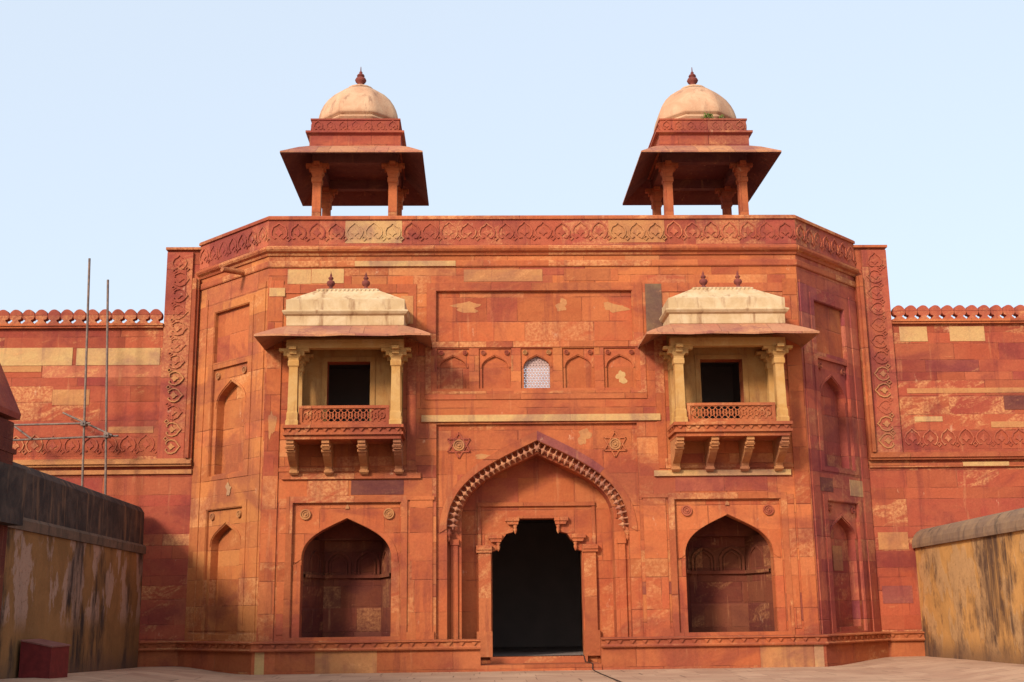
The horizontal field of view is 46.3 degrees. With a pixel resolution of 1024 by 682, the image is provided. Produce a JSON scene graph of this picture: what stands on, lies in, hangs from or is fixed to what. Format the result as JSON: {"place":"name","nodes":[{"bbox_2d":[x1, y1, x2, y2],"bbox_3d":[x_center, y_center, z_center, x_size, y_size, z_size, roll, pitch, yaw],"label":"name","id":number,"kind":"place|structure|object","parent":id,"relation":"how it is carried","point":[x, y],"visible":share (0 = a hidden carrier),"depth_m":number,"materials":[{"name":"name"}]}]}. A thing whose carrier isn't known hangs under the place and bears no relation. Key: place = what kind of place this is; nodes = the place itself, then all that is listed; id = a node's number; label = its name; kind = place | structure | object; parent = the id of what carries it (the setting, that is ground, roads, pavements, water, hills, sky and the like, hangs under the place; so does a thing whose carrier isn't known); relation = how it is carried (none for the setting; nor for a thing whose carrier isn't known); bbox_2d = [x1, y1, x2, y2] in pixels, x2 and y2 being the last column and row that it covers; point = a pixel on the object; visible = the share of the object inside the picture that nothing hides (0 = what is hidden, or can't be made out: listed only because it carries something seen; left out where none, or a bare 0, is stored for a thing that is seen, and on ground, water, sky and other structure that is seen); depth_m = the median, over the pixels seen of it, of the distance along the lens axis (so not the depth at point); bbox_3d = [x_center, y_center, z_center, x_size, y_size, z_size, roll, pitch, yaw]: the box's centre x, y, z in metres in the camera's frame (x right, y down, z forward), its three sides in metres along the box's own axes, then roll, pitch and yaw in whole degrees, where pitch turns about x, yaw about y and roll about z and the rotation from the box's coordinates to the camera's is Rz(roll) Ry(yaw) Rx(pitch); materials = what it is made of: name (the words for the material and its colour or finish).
{"place":"outdoors","nodes":[
{"label":"outdoors","id":0,"kind":"place"},
{"bbox_2d":[0,656,1023,681],"bbox_3d":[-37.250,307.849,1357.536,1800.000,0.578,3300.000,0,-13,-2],"label":"ground","id":1,"kind":"structure","parent":0,"point":[913,669],"depth_m":36.79,"materials":[{"name":"stone"}]},
{"bbox_2d":[0,363,26,616],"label":"side building","id":2,"kind":"structure","parent":1,"relation":"on","point":[12,488],"depth_m":29.40,"materials":[{"name":"stone"}]},
{"bbox_2d":[18,639,70,678],"bbox_3d":[-12.212,8.377,31.291,0.820,1.139,1.440,0,-13,-2],"label":"red box","id":3,"kind":"object","parent":1,"relation":"on","point":[44,658],"visible":1,"depth_m":30.68,"materials":[{"name":"red stone"}]},
{"bbox_2d":[13,258,118,494],"bbox_3d":[-16.823,4.378,44.486,4.522,15.254,1.236,0,-13,-2],"label":"scaffold","id":4,"kind":"object","parent":1,"relation":"on","point":[84,423],"visible":0.78,"depth_m":44.44,"materials":[{"name":"grey metal"}]},
{"bbox_2d":[0,462,146,678],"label":"plaster wall","id":5,"kind":"structure","parent":1,"relation":"on","point":[73,569],"depth_m":35.59,"materials":[{"name":"beige paint"}]},
{"bbox_2d":[0,309,191,666],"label":"curtain wall","id":6,"kind":"structure","parent":1,"relation":"on","point":[42,361],"depth_m":45.91,"materials":[{"name":"red stone"}]},
{"bbox_2d":[139,68,924,674],"bbox_3d":[0.685,1.129,49.339,29.000,24.090,16.320,0,-13,-2],"label":"gatehouse","id":7,"kind":"object","parent":1,"relation":"on","point":[403,462],"visible":1,"depth_m":43.64,"materials":[{"name":"red stone"}]},
{"bbox_2d":[521,348,552,387],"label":"pierced window","id":8,"kind":"structure","parent":7,"relation":"in","point":[534,356],"depth_m":43.54,"materials":[{"name":"stone"}]},
{"bbox_2d":[703,112,713,118],"bbox_3d":[7.677,-8.868,47.174,0.602,0.383,0.554,4,-13,-19],"label":"weed","id":9,"kind":"object","parent":7,"relation":"on","point":[707,115],"visible":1,"depth_m":47.09,"materials":[{"name":"green plant"}]},
{"bbox_2d":[582,655,621,681],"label":"cable","id":10,"kind":"object","parent":1,"relation":"on","point":[599,672],"visible":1,"depth_m":38.37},
{"bbox_2d":[868,305,1023,630],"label":"curtain wall","id":11,"kind":"structure","parent":1,"relation":"on","point":[960,382],"depth_m":46.75,"materials":[{"name":"red stone"}]},
{"bbox_2d":[912,508,1023,663],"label":"plaster wall","id":12,"kind":"structure","parent":1,"relation":"on","point":[970,573],"depth_m":39.23,"materials":[{"name":"paint"}]},
{"bbox_2d":[0,0,1023,387],"label":"sky","id":13,"kind":"structure","parent":0,"point":[131,131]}
]}

